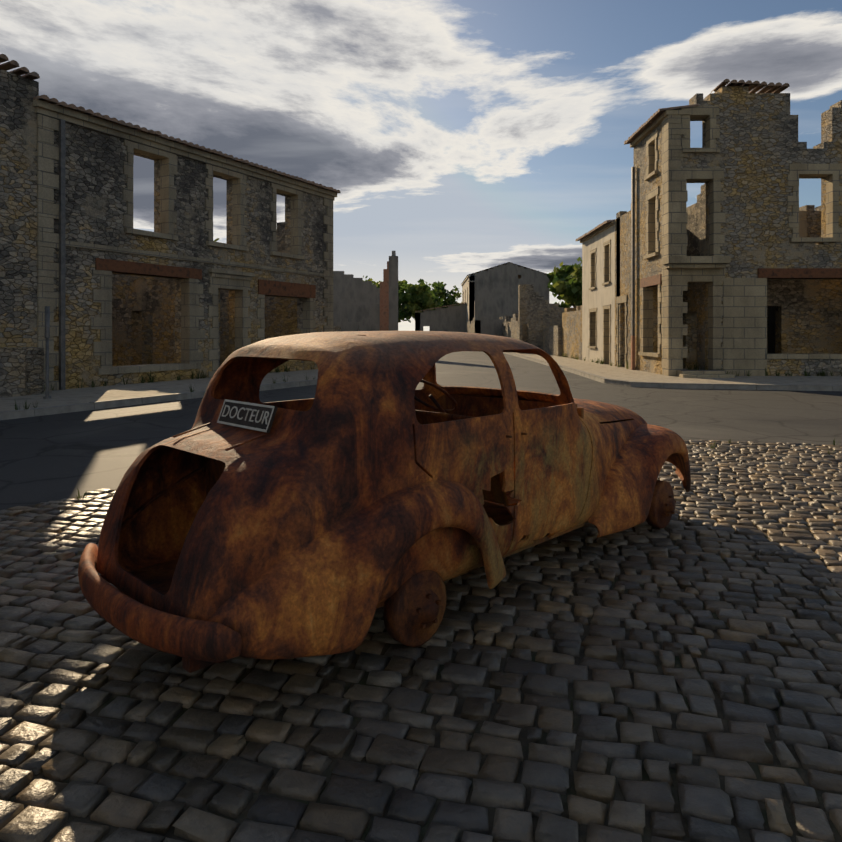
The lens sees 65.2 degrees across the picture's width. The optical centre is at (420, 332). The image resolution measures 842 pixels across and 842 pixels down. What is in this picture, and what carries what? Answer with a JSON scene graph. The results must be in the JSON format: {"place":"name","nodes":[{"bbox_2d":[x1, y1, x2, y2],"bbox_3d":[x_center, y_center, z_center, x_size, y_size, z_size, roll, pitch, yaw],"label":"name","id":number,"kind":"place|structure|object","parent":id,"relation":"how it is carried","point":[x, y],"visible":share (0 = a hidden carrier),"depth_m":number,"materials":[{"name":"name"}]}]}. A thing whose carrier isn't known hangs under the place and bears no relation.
{"place":"outdoors","nodes":[
{"label":"outdoors","id":0,"kind":"place"},
{"bbox_2d":[112,274,158,364],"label":"house wall","id":1,"kind":"structure","parent":0,"point":[120,282],"depth_m":25.65,"materials":[{"name":"brown stone"}]},
{"bbox_2d":[0,369,317,412],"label":"pavement","id":2,"kind":"structure","parent":0,"point":[78,395],"depth_m":14.37,"materials":[{"name":"grey concrete"}]},
{"bbox_2d":[43,306,50,398],"bbox_3d":[-7.305,0.406,12.858,0.140,1.820,0.133,0,0,1],"label":"sign post","id":3,"kind":"object","parent":2,"relation":"on","point":[47,327],"visible":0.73,"depth_m":12.84,"materials":[{"name":"grey metal"}]},
{"bbox_2d":[111,278,219,366],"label":"interior wall","id":4,"kind":"structure","parent":0,"point":[141,295],"depth_m":20.96,"materials":[{"name":"brown stone"}]},
{"bbox_2d":[39,122,331,388],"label":"stone wall","id":5,"kind":"structure","parent":0,"point":[95,185],"depth_m":17.59,"materials":[{"name":"grey stone"}]},
{"bbox_2d":[220,222,296,365],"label":"interior wall","id":6,"kind":"structure","parent":0,"point":[280,316],"depth_m":24.49,"materials":[{"name":"brown stone"}]},
{"bbox_2d":[332,271,379,330],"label":"ruined wall","id":7,"kind":"structure","parent":0,"point":[353,298],"depth_m":45.03,"materials":[{"name":"paint"}]},
{"bbox_2d":[415,313,419,330],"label":"wall","id":8,"kind":"structure","parent":0,"point":[417,318],"depth_m":63.99,"materials":[{"name":"grey stone"}]},
{"bbox_2d":[0,351,841,509],"bbox_3d":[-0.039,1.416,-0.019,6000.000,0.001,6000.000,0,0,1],"label":"asphalt road","id":9,"kind":"structure","parent":0,"point":[48,458],"depth_m":10.43,"materials":[{"name":"grey asphalt"}]},
{"bbox_2d":[0,69,38,347],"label":"neighbour wall","id":10,"kind":"structure","parent":9,"relation":"on","point":[18,220],"depth_m":14.05,"materials":[{"name":"stone"}]},
{"bbox_2d":[0,54,39,79],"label":"roof tiles","id":11,"kind":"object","parent":10,"relation":"on","point":[12,64],"depth_m":14.00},
{"bbox_2d":[0,347,43,397],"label":"stone wall","id":12,"kind":"structure","parent":9,"relation":"on","point":[13,374],"depth_m":13.33,"materials":[{"name":"grey stone"}]},
{"bbox_2d":[0,379,316,419],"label":"kerb","id":13,"kind":"structure","parent":9,"relation":"on","point":[43,411],"depth_m":12.46,"materials":[{"name":"concrete"}]},
{"bbox_2d":[33,95,340,390],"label":"wall trim","id":14,"kind":"structure","parent":9,"relation":"on","point":[53,114],"depth_m":17.55,"materials":[{"name":"beige stone"}]},
{"bbox_2d":[333,326,340,331],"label":"wall","id":15,"kind":"structure","parent":9,"relation":"on","point":[336,328],"depth_m":31.62,"materials":[{"name":"grey stone"}]},
{"bbox_2d":[337,304,379,331],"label":"ruined wall","id":16,"kind":"structure","parent":9,"relation":"on","point":[372,323],"depth_m":38.02,"materials":[{"name":"grey paint"}]},
{"bbox_2d":[380,261,388,330],"bbox_3d":[-1.860,-1.489,38.277,1.040,5.810,0.550,0,0,1],"label":"chimney stack","id":17,"kind":"object","parent":9,"relation":"on","point":[384,305],"visible":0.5,"depth_m":38.01,"materials":[{"name":"brick"}]},
{"bbox_2d":[373,280,410,322],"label":"tree","id":18,"kind":"object","parent":9,"relation":"on","point":[399,288],"visible":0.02,"depth_m":87.44,"materials":[{"name":"green plant"}]},
{"bbox_2d":[389,256,397,330],"bbox_3d":[-1.598,-1.494,38.275,0.525,5.820,0.570,0,0,1],"label":"chimney","id":19,"kind":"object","parent":9,"relation":"on","point":[393,293],"depth_m":37.99,"materials":[{"name":"grey paint"}]},
{"bbox_2d":[0,440,841,841],"bbox_3d":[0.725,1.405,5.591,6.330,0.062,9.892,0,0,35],"label":"ground cobbles","id":20,"kind":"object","parent":9,"relation":"on","point":[42,592],"visible":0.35,"depth_m":2.48,"materials":[{"name":"stone"}]},
{"bbox_2d":[78,331,690,672],"bbox_3d":[0.247,0.690,4.096,1.568,1.395,4.256,0,0,45],"label":"rusty car","id":21,"kind":"object","parent":20,"relation":"on","point":[241,519],"visible":1,"depth_m":2.88,"materials":[{"name":"brown metal"}]},
{"bbox_2d":[398,279,443,322],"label":"tree","id":22,"kind":"object","parent":9,"relation":"on","point":[417,298],"visible":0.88,"depth_m":82.64,"materials":[{"name":"green plant"}]},
{"bbox_2d":[14,353,841,499],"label":"weedy grass","id":23,"kind":"structure","parent":9,"relation":"on","point":[563,355],"depth_m":18.52,"materials":[{"name":"green plant"}]},
{"bbox_2d":[413,281,461,307],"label":"tree","id":24,"kind":"object","parent":9,"relation":"on","point":[441,291],"visible":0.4,"depth_m":90.71,"materials":[{"name":"green plant"}]},
{"bbox_2d":[474,301,512,335],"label":"ruin wall","id":25,"kind":"structure","parent":9,"relation":"on","point":[489,325],"depth_m":49.93,"materials":[{"name":"grey paint"}]},
{"bbox_2d":[461,262,546,283],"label":"roof","id":26,"kind":"structure","parent":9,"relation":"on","point":[519,276],"depth_m":60.65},
{"bbox_2d":[462,275,474,332],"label":"house facade","id":27,"kind":"structure","parent":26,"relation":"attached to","point":[466,288],"depth_m":60.87,"materials":[{"name":"paint"}]},
{"bbox_2d":[500,314,526,341],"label":"ruin wall","id":28,"kind":"structure","parent":9,"relation":"on","point":[510,327],"depth_m":44.00,"materials":[{"name":"grey stone"}]},
{"bbox_2d":[518,284,563,353],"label":"ruined wall","id":29,"kind":"structure","parent":9,"relation":"on","point":[537,314],"depth_m":39.91,"materials":[{"name":"grey stone"}]},
{"bbox_2d":[543,325,561,355],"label":"wall","id":30,"kind":"structure","parent":9,"relation":"on","point":[552,340],"depth_m":36.45,"materials":[{"name":"grey stone"}]},
{"bbox_2d":[547,263,581,307],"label":"tree","id":31,"kind":"object","parent":9,"relation":"on","point":[568,288],"visible":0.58,"depth_m":45.90,"materials":[{"name":"green plant"}]},
{"bbox_2d":[547,257,581,307],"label":"tree","id":32,"kind":"object","parent":9,"relation":"on","point":[564,271],"visible":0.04,"depth_m":59.47,"materials":[{"name":"green plant"}]},
{"bbox_2d":[562,305,581,359],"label":"wall","id":33,"kind":"structure","parent":9,"relation":"on","point":[571,331],"depth_m":32.57,"materials":[{"name":"stone"}]},
{"bbox_2d":[624,104,698,369],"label":"corner house side wall trim","id":34,"kind":"structure","parent":9,"relation":"on","point":[644,130],"depth_m":21.31,"materials":[{"name":"beige stone"}]},
{"bbox_2d":[503,352,841,390],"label":"kerb","id":35,"kind":"structure","parent":9,"relation":"on","point":[601,379],"depth_m":16.43,"materials":[{"name":"concrete"}]},
{"bbox_2d":[682,183,705,369],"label":"interior wall","id":36,"kind":"structure","parent":9,"relation":"on","point":[694,320],"depth_m":21.66,"materials":[{"name":"stone"}]},
{"bbox_2d":[616,205,820,366],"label":"house wall","id":37,"kind":"structure","parent":9,"relation":"on","point":[811,214],"depth_m":24.50,"materials":[{"name":"stone"}]},
{"bbox_2d":[662,79,841,377],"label":"corner house front wall trim","id":38,"kind":"structure","parent":9,"relation":"on","point":[742,329],"depth_m":19.46,"materials":[{"name":"beige stone"}]},
{"bbox_2d":[767,279,841,353],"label":"interior wall","id":39,"kind":"structure","parent":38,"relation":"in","point":[808,316],"depth_m":22.15,"materials":[{"name":"stone"}]},
{"bbox_2d":[769,220,806,353],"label":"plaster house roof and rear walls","id":40,"kind":"structure","parent":9,"relation":"on","point":[802,228],"depth_m":24.10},
{"bbox_2d":[615,210,630,368],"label":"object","id":41,"kind":"structure","parent":40,"relation":"attached to","point":[624,249],"depth_m":23.84,"materials":[{"name":"stone"}]},
{"bbox_2d":[0,0,841,330],"label":"sky","id":42,"kind":"structure","parent":0,"point":[459,139],"materials":[{"name":"blue"}]},
{"bbox_2d":[415,303,465,331],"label":"shed wall","id":43,"kind":"structure","parent":0,"point":[451,319],"depth_m":63.96,"materials":[{"name":"grey concrete"}]},
{"bbox_2d":[415,302,465,311],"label":"roof","id":44,"kind":"structure","parent":43,"relation":"on","point":[441,307],"depth_m":63.76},
{"bbox_2d":[467,317,480,333],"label":"ruin wall","id":45,"kind":"structure","parent":0,"point":[472,326],"depth_m":51.32,"materials":[{"name":"grey stone"}]},
{"bbox_2d":[468,281,508,281],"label":"house gable wall trim","id":46,"kind":"structure","parent":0,"point":[488,281],"depth_m":59.90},
{"bbox_2d":[469,263,548,323],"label":"house gable wall","id":47,"kind":"structure","parent":0,"point":[499,299],"depth_m":59.91,"materials":[{"name":"grey paint"}]},
{"bbox_2d":[582,224,614,365],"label":"house facade","id":48,"kind":"structure","parent":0,"point":[600,296],"depth_m":27.61,"materials":[{"name":"beige paint"}]},
{"bbox_2d":[576,219,614,364],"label":"plaster facade trim","id":49,"kind":"structure","parent":48,"relation":"attached to","point":[601,227],"depth_m":26.72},
{"bbox_2d":[616,295,626,367],"bbox_3d":[7.548,0.039,24.255,0.341,2.747,1.334,0,0,1],"label":"door frame","id":50,"kind":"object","parent":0,"point":[621,299],"depth_m":24.46,"materials":[{"name":"beige stone"}]},
{"bbox_2d":[634,122,662,373],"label":"building side wall","id":51,"kind":"structure","parent":0,"point":[649,267],"depth_m":21.80,"materials":[{"name":"stone"}]},
{"bbox_2d":[512,352,841,385],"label":"pavement","id":52,"kind":"structure","parent":0,"point":[613,372],"depth_m":18.81,"materials":[{"name":"grey concrete"}]},
{"bbox_2d":[663,86,841,375],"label":"stone wall","id":53,"kind":"structure","parent":0,"point":[760,146],"depth_m":19.48,"materials":[{"name":"stone"}]},
{"label":"fields","id":54,"kind":"structure","parent":0,"visible":0},
{"bbox_2d":[363,276,381,287],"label":"tree","id":55,"kind":"object","parent":54,"relation":"on","point":[371,279],"depth_m":95.03,"materials":[{"name":"green plant"}]}
]}

